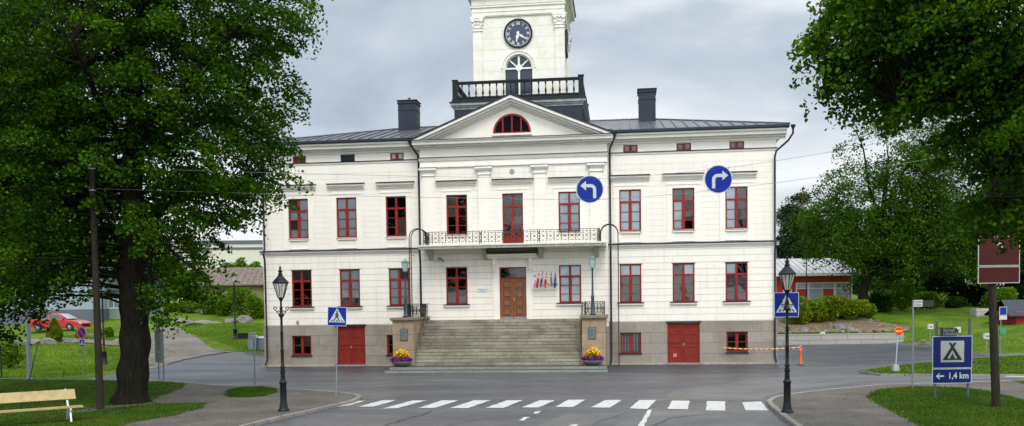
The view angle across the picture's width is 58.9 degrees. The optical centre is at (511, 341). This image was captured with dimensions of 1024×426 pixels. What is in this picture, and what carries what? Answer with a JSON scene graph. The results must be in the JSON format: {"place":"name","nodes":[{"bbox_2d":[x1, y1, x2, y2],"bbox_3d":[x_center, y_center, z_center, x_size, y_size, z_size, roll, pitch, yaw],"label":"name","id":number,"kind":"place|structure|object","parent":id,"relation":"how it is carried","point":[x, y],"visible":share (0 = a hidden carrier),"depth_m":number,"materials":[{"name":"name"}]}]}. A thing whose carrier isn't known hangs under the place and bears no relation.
{"place":"outdoors","nodes":[
{"label":"outdoors","id":0,"kind":"place"},
{"bbox_2d":[0,379,206,425],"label":"lawn","id":1,"kind":"structure","parent":0,"point":[86,406],"depth_m":31.71,"materials":[{"name":"green plant"}]},
{"bbox_2d":[0,388,83,421],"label":"park bench","id":2,"kind":"object","parent":1,"relation":"on","point":[38,396],"visible":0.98,"depth_m":28.35,"materials":[{"name":"beige wood"}]},
{"bbox_2d":[0,0,85,347],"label":"linden tree","id":3,"kind":"object","parent":1,"relation":"on","point":[31,315],"visible":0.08,"depth_m":37.28,"materials":[{"name":"green plant"}]},
{"bbox_2d":[88,161,103,408],"bbox_3d":[-14.454,-1.905,31.507,0.254,8.653,0.260,-1,3,0],"label":"wooden pole","id":4,"kind":"object","parent":1,"relation":"on","point":[97,335],"visible":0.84,"depth_m":31.45,"materials":[{"name":"brown wood"}]},
{"bbox_2d":[95,157,935,199],"bbox_3d":[0.291,-5.386,30.575,29.534,1.191,1.369,-1,3,6],"label":"span wire","id":5,"kind":"object","parent":4,"relation":"attached to","point":[503,198],"visible":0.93,"depth_m":31.03,"materials":[{"name":"black metal"}]},
{"bbox_2d":[99,130,940,178],"bbox_3d":[0.259,-6.161,30.542,29.495,1.329,1.372,-1,3,6],"label":"span wire","id":6,"kind":"object","parent":4,"relation":"attached to","point":[545,178],"visible":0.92,"depth_m":31.00,"materials":[{"name":"black metal"}]},
{"bbox_2d":[576,175,603,202],"bbox_3d":[2.662,-5.207,31.017,0.950,0.950,0.057,-1,3,0],"label":"turn arrow sign","id":7,"kind":"object","parent":6,"relation":"hanging from","point":[589,188],"visible":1,"depth_m":31.00,"materials":[{"name":"blue"}]},
{"bbox_2d":[704,165,732,192],"bbox_3d":[6.828,-5.374,30.011,0.940,0.940,0.057,-1,3,0],"label":"turn arrow sign","id":8,"kind":"object","parent":6,"relation":"hanging from","point":[716,178],"visible":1,"depth_m":29.99,"materials":[{"name":"blue"}]},
{"bbox_2d":[0,0,333,404],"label":"linden tree","id":9,"kind":"object","parent":1,"relation":"on","point":[139,230],"visible":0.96,"depth_m":31.87,"materials":[{"name":"green plant"}]},
{"bbox_2d":[0,378,356,425],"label":"pavement","id":10,"kind":"structure","parent":0,"point":[216,414],"depth_m":32.64,"materials":[{"name":"grey concrete"}]},
{"bbox_2d":[238,332,255,384],"bbox_3d":[-11.799,0.768,40.478,0.830,2.338,0.099,-1,3,0],"label":"street name sign","id":11,"kind":"object","parent":10,"relation":"on","point":[246,335],"visible":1,"depth_m":40.42,"materials":[{"name":"metal"}]},
{"bbox_2d":[272,267,288,411],"bbox_3d":[-7.704,-0.143,30.350,0.570,4.950,0.570,-1,3,0],"label":"street lamp","id":12,"kind":"object","parent":10,"relation":"on","point":[282,280],"visible":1,"depth_m":30.31,"materials":[{"name":"black metal"}]},
{"bbox_2d":[327,307,346,397],"bbox_3d":[-6.663,0.411,34.451,0.720,3.450,0.097,1,3,0],"label":"pedestrian crossing sign","id":13,"kind":"object","parent":10,"relation":"on","point":[337,316],"visible":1,"depth_m":34.35,"materials":[{"name":"metal"}]},
{"bbox_2d":[149,327,229,368],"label":"gravel drive","id":14,"kind":"structure","parent":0,"point":[182,345],"depth_m":64.03,"materials":[{"name":"gravel"}]},
{"bbox_2d":[0,355,1023,425],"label":"grass","id":15,"kind":"structure","parent":0,"point":[253,393],"depth_m":31.56,"materials":[{"name":"green plant"}]},
{"bbox_2d":[0,288,1023,378],"bbox_3d":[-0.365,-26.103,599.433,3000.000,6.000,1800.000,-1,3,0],"label":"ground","id":16,"kind":"structure","parent":0,"point":[944,317],"depth_m":73.39,"materials":[{"name":"green plant"}]},
{"bbox_2d":[0,339,25,367],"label":"bush","id":17,"kind":"object","parent":16,"relation":"on","point":[8,356],"visible":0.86,"depth_m":55.14,"materials":[{"name":"green plant"}]},
{"bbox_2d":[25,310,31,377],"bbox_3d":[-25.235,-2.055,47.121,0.330,8.104,0.330,2,4,45],"label":"grey mast","id":18,"kind":"object","parent":16,"relation":"on","point":[28,351],"visible":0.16,"depth_m":47.15,"materials":[{"name":"metal"}]},
{"bbox_2d":[45,318,63,341],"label":"bush","id":19,"kind":"object","parent":16,"relation":"on","point":[55,332],"visible":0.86,"depth_m":67.40,"materials":[{"name":"green plant"}]},
{"bbox_2d":[0,260,117,324],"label":"house","id":20,"kind":"structure","parent":16,"relation":"on","point":[84,311],"depth_m":84.42,"materials":[{"name":"white metal"}]},
{"bbox_2d":[30,313,91,330],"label":"parked car","id":21,"kind":"object","parent":16,"relation":"on","point":[68,322],"visible":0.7,"depth_m":76.22,"materials":[{"name":"red"}]},
{"bbox_2d":[77,326,86,377],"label":"no parking sign","id":22,"kind":"object","parent":16,"relation":"on","point":[81,332],"visible":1,"depth_m":47.29,"materials":[{"name":"metal"}]},
{"bbox_2d":[102,285,107,364],"bbox_3d":[-25.675,-1.150,56.934,0.440,5.180,0.440,-1,3,0],"label":"park lamp","id":23,"kind":"object","parent":16,"relation":"on","point":[104,357],"visible":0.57,"depth_m":56.90,"materials":[{"name":"black metal"}]},
{"bbox_2d":[106,271,167,318],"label":"house","id":24,"kind":"structure","parent":16,"relation":"on","point":[113,308],"depth_m":87.87,"materials":[{"name":"white metal"}]},
{"bbox_2d":[153,251,189,302],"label":"broadleaf tree","id":25,"kind":"object","parent":16,"relation":"on","point":[177,271],"visible":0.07,"depth_m":110.89,"materials":[{"name":"green plant"}]},
{"bbox_2d":[167,267,203,308],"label":"broadleaf tree","id":26,"kind":"object","parent":16,"relation":"on","point":[176,290],"visible":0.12,"depth_m":105.96,"materials":[{"name":"green plant"}]},
{"bbox_2d":[174,300,198,312],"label":"bush","id":27,"kind":"object","parent":16,"relation":"on","point":[186,305],"visible":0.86,"depth_m":95.38,"materials":[{"name":"green plant"}]},
{"bbox_2d":[197,295,218,313],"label":"bush","id":28,"kind":"object","parent":16,"relation":"on","point":[205,305],"visible":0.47,"depth_m":91.35,"materials":[{"name":"green plant"}]},
{"bbox_2d":[170,240,262,300],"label":"apartment building","id":29,"kind":"structure","parent":16,"relation":"on","point":[249,250],"depth_m":149.55,"materials":[{"name":"grey"}]},
{"bbox_2d":[214,293,236,315],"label":"bush","id":30,"kind":"object","parent":16,"relation":"on","point":[225,309],"visible":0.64,"depth_m":89.50,"materials":[{"name":"green plant"}]},
{"bbox_2d":[197,267,263,312],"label":"house","id":31,"kind":"structure","parent":16,"relation":"on","point":[252,278],"depth_m":96.27,"materials":[{"name":"brown tile"}]},
{"bbox_2d":[229,287,256,316],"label":"bush","id":32,"kind":"object","parent":16,"relation":"on","point":[240,294],"visible":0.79,"depth_m":87.34,"materials":[{"name":"green plant"}]},
{"bbox_2d":[244,294,264,318],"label":"bush","id":33,"kind":"object","parent":16,"relation":"on","point":[255,305],"visible":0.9,"depth_m":85.45,"materials":[{"name":"green plant"}]},
{"bbox_2d":[0,314,1023,377],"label":"grass","id":34,"kind":"structure","parent":16,"relation":"on","point":[91,358],"depth_m":63.27,"materials":[{"name":"green plant"}]},
{"bbox_2d":[776,200,804,258],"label":"pine tree","id":35,"kind":"object","parent":16,"relation":"on","point":[785,209],"visible":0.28,"depth_m":126.44,"materials":[{"name":"green plant"}]},
{"bbox_2d":[778,191,820,258],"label":"pine tree","id":36,"kind":"object","parent":16,"relation":"on","point":[788,248],"visible":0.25,"depth_m":121.27,"materials":[{"name":"green plant"}]},
{"bbox_2d":[776,258,860,299],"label":"red house","id":37,"kind":"structure","parent":16,"relation":"on","point":[820,282],"depth_m":93.75,"materials":[{"name":"metal"}]},
{"bbox_2d":[808,282,822,299],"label":"window","id":38,"kind":"structure","parent":37,"relation":"in","point":[815,288],"depth_m":93.74,"materials":[{"name":"glass"}]},
{"bbox_2d":[835,282,848,298],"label":"window","id":39,"kind":"structure","parent":37,"relation":"in","point":[837,289],"depth_m":93.60,"materials":[{"name":"white glass"}]},
{"bbox_2d":[778,333,903,344],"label":"retaining wall","id":40,"kind":"structure","parent":16,"relation":"on","point":[856,338],"depth_m":70.11,"materials":[{"name":"concrete"}]},
{"bbox_2d":[829,204,870,295],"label":"pine tree","id":41,"kind":"object","parent":16,"relation":"on","point":[854,292],"visible":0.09,"depth_m":124.74,"materials":[{"name":"green plant"}]},
{"bbox_2d":[867,292,897,311],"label":"bush","id":42,"kind":"object","parent":16,"relation":"on","point":[880,302],"visible":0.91,"depth_m":87.51,"materials":[{"name":"green plant"}]},
{"bbox_2d":[783,111,1002,303],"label":"maple tree","id":43,"kind":"object","parent":16,"relation":"on","point":[886,244],"visible":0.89,"depth_m":84.28,"materials":[{"name":"green plant"}]},
{"bbox_2d":[869,257,936,300],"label":"broadleaf tree","id":44,"kind":"object","parent":16,"relation":"on","point":[880,289],"visible":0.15,"depth_m":103.36,"materials":[{"name":"green plant"}]},
{"bbox_2d":[890,283,916,310],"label":"bush","id":45,"kind":"object","parent":16,"relation":"on","point":[903,303],"visible":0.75,"depth_m":89.24,"materials":[{"name":"green plant"}]},
{"bbox_2d":[911,291,947,308],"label":"bush","id":46,"kind":"object","parent":16,"relation":"on","point":[931,295],"visible":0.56,"depth_m":91.52,"materials":[{"name":"green plant"}]},
{"bbox_2d":[915,232,981,306],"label":"broadleaf tree","id":47,"kind":"object","parent":16,"relation":"on","point":[948,286],"visible":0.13,"depth_m":99.46,"materials":[{"name":"green plant"}]},
{"bbox_2d":[944,296,967,307],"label":"bush","id":48,"kind":"object","parent":16,"relation":"on","point":[955,301],"visible":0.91,"depth_m":93.36,"materials":[{"name":"green plant"}]},
{"bbox_2d":[934,189,1008,306],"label":"broadleaf tree","id":49,"kind":"object","parent":16,"relation":"on","point":[983,290],"visible":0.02,"depth_m":95.61,"materials":[{"name":"green plant"}]},
{"bbox_2d":[958,284,996,305],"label":"bush","id":50,"kind":"object","parent":16,"relation":"on","point":[973,296],"visible":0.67,"depth_m":97.44,"materials":[{"name":"green plant"}]},
{"bbox_2d":[976,192,1023,299],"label":"broadleaf tree","id":51,"kind":"object","parent":16,"relation":"on","point":[1019,287],"visible":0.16,"depth_m":90.19,"materials":[{"name":"green plant"}]},
{"bbox_2d":[981,287,1019,307],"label":"bush","id":52,"kind":"object","parent":16,"relation":"on","point":[1005,293],"visible":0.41,"depth_m":83.67,"materials":[{"name":"green plant"}]},
{"bbox_2d":[984,300,1023,323],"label":"shed","id":53,"kind":"structure","parent":16,"relation":"on","point":[1015,312],"depth_m":71.12,"materials":[{"name":"wood"}]},
{"bbox_2d":[1,0,1022,292],"label":"sky","id":54,"kind":"structure","parent":0,"point":[704,59],"materials":[{"name":"grey"}]},
{"bbox_2d":[90,343,1023,425],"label":"road","id":55,"kind":"structure","parent":0,"point":[237,369],"depth_m":38.72,"materials":[{"name":"grey asphalt"}]},
{"bbox_2d":[153,322,164,380],"bbox_3d":[-17.408,0.472,44.673,0.255,2.952,1.320,-2,3,-32],"label":"notice board","id":56,"kind":"object","parent":55,"relation":"on","point":[159,344],"visible":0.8,"depth_m":44.27,"materials":[{"name":"grey paint"}]},
{"bbox_2d":[103,379,361,425],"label":"kerb","id":57,"kind":"structure","parent":55,"relation":"on","point":[294,414],"depth_m":30.98,"materials":[{"name":"stone"}]},
{"bbox_2d":[267,363,784,372],"bbox_3d":[-0.202,1.466,49.705,30.142,0.001,7.258,0,3,8],"label":"tarmac strip","id":58,"kind":"object","parent":55,"relation":"on","point":[716,368],"visible":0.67,"depth_m":48.85,"materials":[{"name":"asphalt"}]},
{"bbox_2d":[253,0,795,372],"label":"town hall","id":59,"kind":"structure","parent":58,"relation":"on","point":[687,277],"depth_m":51.16,"materials":[{"name":"paint"}]},
{"bbox_2d":[288,199,308,239],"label":"window","id":60,"kind":"structure","parent":59,"relation":"in","point":[298,225],"depth_m":53.27,"materials":[{"name":"red paint"}]},
{"bbox_2d":[289,270,313,309],"bbox_3d":[-12.360,-3.028,53.332,1.510,2.370,0.275,0,3,7],"label":"window","id":61,"kind":"structure","parent":59,"relation":"in","point":[302,276],"depth_m":53.40,"materials":[{"name":"red paint"}]},
{"bbox_2d":[291,336,311,355],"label":"basement window","id":62,"kind":"structure","parent":59,"relation":"in","point":[302,345],"depth_m":53.55,"materials":[{"name":"red paint"}]},
{"bbox_2d":[336,197,356,238],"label":"window","id":63,"kind":"structure","parent":59,"relation":"in","point":[346,207],"depth_m":52.93,"materials":[{"name":"red paint"}]},
{"bbox_2d":[337,269,362,309],"bbox_3d":[-9.471,-3.053,52.987,1.510,2.370,0.275,0,3,7],"label":"window","id":64,"kind":"structure","parent":59,"relation":"in","point":[349,279],"depth_m":53.07,"materials":[{"name":"red paint"}]},
{"bbox_2d":[337,324,365,364],"bbox_3d":[-9.444,0.178,53.139,1.920,2.360,0.240,0,3,7],"label":"basement door","id":65,"kind":"structure","parent":59,"relation":"in","point":[351,338],"depth_m":53.20,"materials":[{"name":"red paint"}]},
{"bbox_2d":[386,196,406,237],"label":"window","id":66,"kind":"structure","parent":59,"relation":"in","point":[400,222],"depth_m":52.56,"materials":[{"name":"red paint"}]},
{"bbox_2d":[386,268,411,308],"bbox_3d":[-6.542,-3.079,52.636,1.510,2.370,0.275,0,3,7],"label":"window","id":67,"kind":"structure","parent":59,"relation":"in","point":[396,275],"depth_m":52.74,"materials":[{"name":"red paint"}]},
{"bbox_2d":[389,349,412,366],"bbox_3d":[-5.891,0.851,48.169,1.261,0.960,1.078,-1,3,0],"label":"flower planter","id":68,"kind":"object","parent":59,"relation":"on","point":[396,359],"visible":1,"depth_m":47.91,"materials":[{"name":"concrete"}]},
{"bbox_2d":[401,259,408,317],"bbox_3d":[-5.783,-2.917,49.240,0.380,3.230,0.380,0,3,7],"label":"stair lamp","id":69,"kind":"object","parent":59,"relation":"on","point":[405,263],"visible":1,"depth_m":49.19,"materials":[{"name":"grey metal"}]},
{"bbox_2d":[446,195,467,235],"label":"window","id":70,"kind":"structure","parent":59,"relation":"in","point":[451,200],"depth_m":51.74,"materials":[{"name":"red paint"}]},
{"bbox_2d":[444,267,469,307],"bbox_3d":[-3.159,-3.094,51.835,1.540,2.318,0.285,0,3,7],"label":"window","id":71,"kind":"structure","parent":59,"relation":"in","point":[454,300],"depth_m":51.92,"materials":[{"name":"red paint"}]},
{"bbox_2d":[493,113,530,133],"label":"lunette window","id":72,"kind":"structure","parent":59,"relation":"in","point":[512,122],"depth_m":51.10,"materials":[{"name":"red paint"}]},
{"bbox_2d":[502,193,522,242],"bbox_3d":[0.057,-6.944,51.381,1.176,2.876,0.150,0,3,7],"label":"balcony door","id":73,"kind":"structure","parent":59,"relation":"in","point":[516,219],"depth_m":51.39,"materials":[{"name":"red paint"}]},
{"bbox_2d":[500,267,526,318],"bbox_3d":[0.070,-2.753,51.565,1.530,2.950,0.178,0,3,7],"label":"entrance door","id":74,"kind":"structure","parent":59,"relation":"in","point":[511,288],"depth_m":51.59,"materials":[{"name":"brown wood"}]},
{"bbox_2d":[558,192,580,232],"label":"window","id":75,"kind":"structure","parent":59,"relation":"in","point":[569,210],"depth_m":51.00,"materials":[{"name":"red paint"}]},
{"bbox_2d":[557,265,583,305],"bbox_3d":[3.280,-3.151,51.063,1.540,2.320,0.285,0,3,7],"label":"window","id":76,"kind":"structure","parent":59,"relation":"in","point":[569,275],"depth_m":51.18,"materials":[{"name":"red paint"}]},
{"bbox_2d":[581,347,603,365],"bbox_3d":[4.176,0.761,46.964,1.217,0.967,1.078,-1,3,0],"label":"flower planter","id":77,"kind":"object","parent":59,"relation":"on","point":[592,361],"visible":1,"depth_m":46.71,"materials":[{"name":"concrete"}]},
{"bbox_2d":[589,255,595,314],"bbox_3d":[4.264,-3.004,48.037,0.380,3.230,0.380,0,3,7],"label":"stair lamp","id":78,"kind":"object","parent":59,"relation":"on","point":[592,259],"visible":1,"depth_m":47.98,"materials":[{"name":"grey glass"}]},
{"bbox_2d":[619,189,641,231],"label":"window","id":79,"kind":"structure","parent":59,"relation":"in","point":[629,208],"depth_m":50.98,"materials":[{"name":"red paint"}]},
{"bbox_2d":[617,264,643,305],"bbox_3d":[6.677,-3.193,51.054,1.510,2.370,0.275,0,3,7],"label":"window","id":80,"kind":"structure","parent":59,"relation":"in","point":[630,274],"depth_m":51.15,"materials":[{"name":"red paint"}]},
{"bbox_2d":[620,332,641,353],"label":"basement window","id":81,"kind":"structure","parent":59,"relation":"in","point":[630,343],"depth_m":51.31,"materials":[{"name":"red paint"}]},
{"bbox_2d":[672,188,694,230],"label":"window","id":82,"kind":"structure","parent":59,"relation":"in","point":[680,215],"depth_m":50.63,"materials":[{"name":"red paint"}]},
{"bbox_2d":[670,263,696,304],"bbox_3d":[9.596,-3.218,50.704,1.510,2.370,0.275,0,3,7],"label":"window","id":83,"kind":"structure","parent":59,"relation":"in","point":[683,273],"depth_m":50.80,"materials":[{"name":"red paint"}]},
{"bbox_2d":[666,321,700,362],"bbox_3d":[9.621,0.024,50.855,1.950,2.340,0.240,0,3,7],"label":"basement door","id":84,"kind":"structure","parent":59,"relation":"in","point":[679,335],"depth_m":50.91,"materials":[{"name":"red paint"}]},
{"bbox_2d":[725,186,746,229],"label":"window","id":85,"kind":"structure","parent":59,"relation":"in","point":[735,198],"depth_m":50.28,"materials":[{"name":"red paint"}]},
{"bbox_2d":[723,262,750,304],"bbox_3d":[12.481,-3.243,50.360,1.510,2.370,0.275,0,3,7],"label":"window","id":86,"kind":"structure","parent":59,"relation":"in","point":[736,283],"depth_m":50.47,"materials":[{"name":"red paint"}]},
{"bbox_2d":[725,331,748,352],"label":"basement window","id":87,"kind":"structure","parent":59,"relation":"in","point":[736,341],"depth_m":50.57,"materials":[{"name":"red paint"}]},
{"bbox_2d":[339,400,767,410],"bbox_3d":[1.036,2.229,32.075,15.449,0.001,3.253,0,3,8],"label":"crosswalk marking","id":88,"kind":"object","parent":55,"relation":"on","point":[711,405],"visible":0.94,"depth_m":32.07,"materials":[{"name":"paint"}]},
{"bbox_2d":[538,412,621,425],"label":"road patch","id":89,"kind":"object","parent":55,"relation":"on","point":[585,419],"visible":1,"depth_m":28.01,"materials":[{"name":"asphalt"}]},
{"bbox_2d":[615,410,784,425],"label":"road patch","id":90,"kind":"object","parent":55,"relation":"on","point":[733,418],"visible":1,"depth_m":27.67,"materials":[{"name":"grey asphalt"}]},
{"bbox_2d":[519,376,1023,425],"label":"lane marking","id":91,"kind":"object","parent":55,"relation":"on","point":[644,419],"visible":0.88,"depth_m":28.34,"materials":[{"name":"paint"}]},
{"bbox_2d":[662,375,1023,399],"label":"road patch","id":92,"kind":"object","parent":55,"relation":"on","point":[758,389],"visible":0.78,"depth_m":37.75,"materials":[{"name":"grey asphalt"}]},
{"bbox_2d":[767,380,1012,425],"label":"kerb","id":93,"kind":"structure","parent":55,"relation":"on","point":[783,416],"depth_m":30.30,"materials":[{"name":"stone"}]},
{"bbox_2d":[859,371,1023,375],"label":"kerb","id":94,"kind":"structure","parent":55,"relation":"on","point":[869,373],"depth_m":41.40,"materials":[{"name":"stone"}]},
{"bbox_2d":[999,307,1006,356],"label":"parking sign","id":95,"kind":"object","parent":55,"relation":"on","point":[1002,310],"visible":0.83,"depth_m":52.53,"materials":[{"name":"metal"}]},
{"bbox_2d":[776,317,911,332],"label":"earth bank","id":96,"kind":"structure","parent":0,"point":[861,323],"depth_m":77.92,"materials":[{"name":"soil"}]},
{"bbox_2d":[784,296,813,322],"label":"bush","id":97,"kind":"object","parent":96,"relation":"on","point":[803,305],"visible":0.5,"depth_m":78.01,"materials":[{"name":"green plant"}]},
{"bbox_2d":[801,299,828,321],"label":"bush","id":98,"kind":"object","parent":96,"relation":"on","point":[816,307],"visible":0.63,"depth_m":78.57,"materials":[{"name":"green plant"}]},
{"bbox_2d":[814,295,850,320],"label":"bush","id":99,"kind":"object","parent":96,"relation":"on","point":[835,305],"visible":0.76,"depth_m":78.92,"materials":[{"name":"green plant"}]},
{"bbox_2d":[778,318,908,332],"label":"rubble","id":100,"kind":"object","parent":96,"relation":"on","point":[843,331],"visible":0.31,"depth_m":74.52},
{"bbox_2d":[840,299,870,318],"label":"bush","id":101,"kind":"object","parent":96,"relation":"on","point":[856,307],"visible":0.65,"depth_m":79.11,"materials":[{"name":"green plant"}]},
{"bbox_2d":[778,343,989,361],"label":"car park","id":102,"kind":"structure","parent":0,"point":[853,352],"depth_m":58.70,"materials":[{"name":"grey asphalt"}]},
{"bbox_2d":[772,381,1023,425],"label":"pavement","id":103,"kind":"structure","parent":0,"point":[819,410],"depth_m":29.78,"materials":[{"name":"grey concrete"}]},
{"bbox_2d":[774,292,798,345],"bbox_3d":[8.675,0.312,28.689,0.780,3.730,0.097,-1,3,0],"label":"pedestrian crossing sign","id":104,"kind":"object","parent":103,"relation":"on","point":[779,311],"visible":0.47,"depth_m":28.58,"materials":[{"name":"metal"}]},
{"bbox_2d":[778,256,796,412],"bbox_3d":[8.518,-0.268,28.068,0.570,4.950,0.570,-1,3,0],"label":"street lamp","id":105,"kind":"object","parent":103,"relation":"on","point":[787,269],"visible":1,"depth_m":28.03,"materials":[{"name":"black"}]},
{"bbox_2d":[866,387,1023,425],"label":"lawn","id":106,"kind":"structure","parent":0,"point":[963,410],"depth_m":28.82,"materials":[{"name":"green plant"}]},
{"bbox_2d":[786,0,1023,255],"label":"linden tree","id":107,"kind":"object","parent":106,"relation":"on","point":[945,59],"visible":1,"depth_m":17.62,"materials":[{"name":"green plant"}]},
{"bbox_2d":[912,300,933,386],"bbox_3d":[15.959,0.082,35.229,0.830,3.404,0.099,-1,3,0],"label":"street name sign","id":108,"kind":"object","parent":106,"relation":"on","point":[922,303],"visible":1,"depth_m":35.15,"materials":[{"name":"metal"}]},
{"bbox_2d":[932,318,971,397],"bbox_3d":[15.225,0.590,31.399,1.376,2.792,0.119,-1,3,0],"label":"camping sign","id":109,"kind":"object","parent":106,"relation":"on","point":[952,352],"visible":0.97,"depth_m":31.35,"materials":[{"name":"blue"}]},
{"bbox_2d":[986,169,1000,406],"bbox_3d":[15.118,-2.488,28.576,0.644,9.267,0.270,-1,3,0],"label":"wooden pole","id":110,"kind":"object","parent":106,"relation":"on","point":[994,358],"visible":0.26,"depth_m":28.61,"materials":[{"name":"brown wood"}]},
{"bbox_2d":[978,236,1019,283],"bbox_3d":[15.257,-2.566,28.408,1.311,1.475,0.028,-1,3,0],"label":"maroon sign","id":111,"kind":"object","parent":110,"relation":"attached to","point":[1004,268],"visible":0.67,"depth_m":28.40,"materials":[{"name":"red"}]},
{"bbox_2d":[866,355,1023,373],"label":"grass island","id":112,"kind":"structure","parent":0,"point":[971,368],"depth_m":44.45,"materials":[{"name":"plant"}]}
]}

